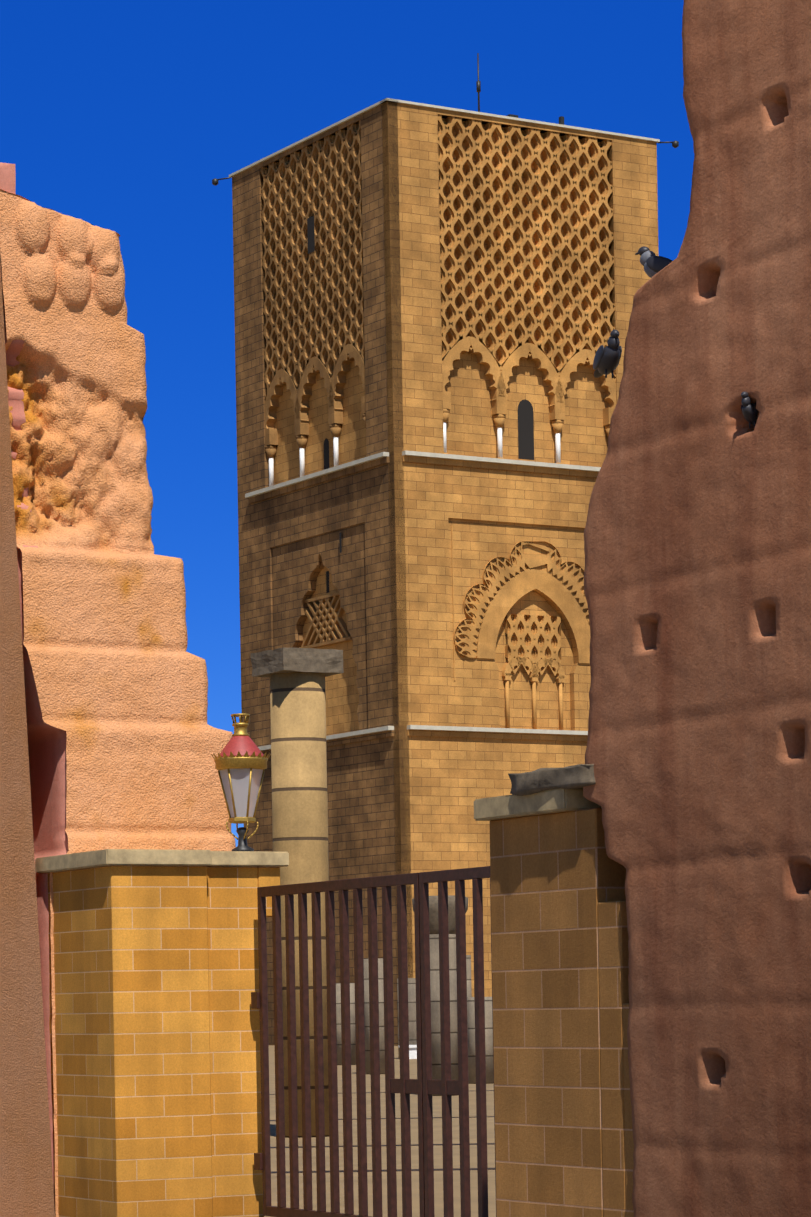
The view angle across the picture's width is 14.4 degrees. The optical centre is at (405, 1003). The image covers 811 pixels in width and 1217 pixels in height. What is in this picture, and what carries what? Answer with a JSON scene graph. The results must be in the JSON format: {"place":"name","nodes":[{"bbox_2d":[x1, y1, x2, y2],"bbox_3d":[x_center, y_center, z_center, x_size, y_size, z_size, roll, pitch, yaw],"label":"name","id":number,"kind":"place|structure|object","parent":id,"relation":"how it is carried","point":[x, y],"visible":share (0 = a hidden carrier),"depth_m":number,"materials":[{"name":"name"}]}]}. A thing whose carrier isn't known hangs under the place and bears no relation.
{"place":"outdoors","nodes":[
{"label":"outdoors","id":0,"kind":"place"},
{"bbox_2d":[0,0,693,846],"label":"sky","id":1,"kind":"structure","parent":0,"point":[121,117],"materials":[{"name":"blue"}]},
{"bbox_2d":[264,1045,495,1216],"bbox_3d":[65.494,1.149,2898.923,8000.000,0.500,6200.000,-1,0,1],"label":"ground","id":2,"kind":"structure","parent":0,"point":[438,1163],"depth_m":44.83,"materials":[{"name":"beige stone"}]},
{"bbox_2d":[0,162,68,1207],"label":"ruin shaded face","id":3,"kind":"object","parent":2,"relation":"on","point":[47,759],"visible":0.23,"depth_m":29.67},
{"bbox_2d":[0,189,235,1216],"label":"ruined wall","id":4,"kind":"structure","parent":2,"relation":"on","point":[120,677],"depth_m":29.82,"materials":[{"name":"orange stone"}]},
{"bbox_2d":[47,865,279,1216],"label":"gate pillar","id":5,"kind":"structure","parent":2,"relation":"on","point":[157,1043],"depth_m":28.62,"materials":[{"name":"brick"}]},
{"bbox_2d":[35,849,288,872],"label":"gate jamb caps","id":6,"kind":"object","parent":5,"relation":"on","point":[127,857],"visible":0.65,"depth_m":28.61,"materials":[{"name":"beige stone"}]},
{"bbox_2d":[211,713,270,850],"bbox_3d":[-1.489,-1.995,29.179,0.560,1.258,0.560,-1,0,1],"label":"lantern","id":7,"kind":"object","parent":6,"relation":"on","point":[240,760],"visible":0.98,"depth_m":29.07,"materials":[{"name":"clear glass"}]},
{"bbox_2d":[250,647,343,1137],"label":"column","id":8,"kind":"structure","parent":2,"relation":"on","point":[297,676],"depth_m":50.33,"materials":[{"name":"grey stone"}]},
{"bbox_2d":[336,983,355,1064],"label":"column","id":9,"kind":"structure","parent":2,"relation":"on","point":[352,1022],"depth_m":109.41,"materials":[{"name":"grey stone"}]},
{"bbox_2d":[363,958,384,1073],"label":"column","id":10,"kind":"structure","parent":2,"relation":"on","point":[381,1016],"depth_m":94.34,"materials":[{"name":"grey stone"}]},
{"bbox_2d":[397,978,416,1058],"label":"column","id":11,"kind":"structure","parent":2,"relation":"on","point":[412,1008],"depth_m":119.31,"materials":[{"name":"grey stone"}]},
{"bbox_2d":[409,1045,416,1058],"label":"marble benches","id":12,"kind":"object","parent":2,"relation":"on","point":[412,1051],"visible":0.02,"depth_m":119.07,"materials":[{"name":"white stone"}]},
{"bbox_2d":[412,895,467,1095],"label":"column","id":13,"kind":"structure","parent":2,"relation":"on","point":[435,987],"depth_m":71.36,"materials":[{"name":"grey stone"}]},
{"bbox_2d":[274,118,607,735],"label":"tracery","id":14,"kind":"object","parent":2,"relation":"on","point":[471,429],"visible":0.07,"depth_m":160.77,"materials":[{"name":"beige stone"}]},
{"bbox_2d":[229,98,412,1045],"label":"tower wall","id":15,"kind":"structure","parent":14,"relation":"attached to","point":[309,257],"depth_m":161.16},
{"bbox_2d":[212,53,678,185],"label":"tower roof gear","id":16,"kind":"object","parent":14,"relation":"on","point":[675,144],"visible":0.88,"depth_m":160.51,"materials":[{"name":"black metal"}]},
{"bbox_2d":[381,98,659,996],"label":"tower wall","id":17,"kind":"structure","parent":14,"relation":"attached to","point":[489,544],"depth_m":158.57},
{"bbox_2d":[466,955,471,1026],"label":"column","id":18,"kind":"structure","parent":2,"relation":"on","point":[468,970],"depth_m":104.40,"materials":[{"name":"grey stone"}]},
{"bbox_2d":[467,997,493,1083],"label":"column","id":19,"kind":"structure","parent":2,"relation":"on","point":[488,1043],"depth_m":81.29,"materials":[{"name":"grey stone"}]},
{"bbox_2d":[490,808,633,1216],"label":"stone gate pier","id":20,"kind":"structure","parent":2,"relation":"on","point":[564,1144],"depth_m":21.64,"materials":[{"name":"brown stone"}]},
{"bbox_2d":[251,866,496,1216],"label":"iron gate","id":21,"kind":"structure","parent":20,"relation":"attached to","point":[424,1086],"depth_m":26.97,"materials":[{"name":"metal"}]},
{"bbox_2d":[474,788,601,820],"bbox_3d":[1.504,-1.369,22.335,1.680,0.150,1.230,-1,0,-29],"label":"pillar capstone","id":22,"kind":"object","parent":20,"relation":"on","point":[538,803],"visible":0.35,"depth_m":21.77,"materials":[{"name":"grey stone"}]},
{"bbox_2d":[508,764,595,795],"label":"stone slab","id":23,"kind":"structure","parent":20,"relation":"on","point":[578,776],"depth_m":21.50,"materials":[{"name":"grey stone"}]},
{"bbox_2d":[583,0,810,1216],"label":"rammed earth wall","id":24,"kind":"structure","parent":2,"relation":"on","point":[697,572],"depth_m":19.82,"materials":[{"name":"pink reddish-brown rammed earth"}]},
{"bbox_2d":[593,330,621,377],"bbox_3d":[1.315,-4.214,20.956,0.147,0.287,0.460,-1,0,-15],"label":"pigeon","id":25,"kind":"object","parent":24,"relation":"attached to","point":[606,360],"visible":1,"depth_m":20.85,"materials":[{"name":"grey"}]},
{"bbox_2d":[635,246,672,277],"bbox_3d":[1.695,-4.758,20.738,0.481,0.300,0.154,-1,0,33],"label":"pigeon","id":26,"kind":"object","parent":24,"relation":"attached to","point":[652,263],"visible":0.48,"depth_m":20.73,"materials":[{"name":"grey"}]},
{"bbox_2d":[741,391,757,428],"bbox_3d":[2.126,-3.608,19.600,0.107,0.209,0.335,-1,0,33],"label":"pigeon","id":27,"kind":"object","parent":24,"relation":"on","point":[749,411],"visible":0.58,"depth_m":19.51,"materials":[{"name":"grey"}]}
]}

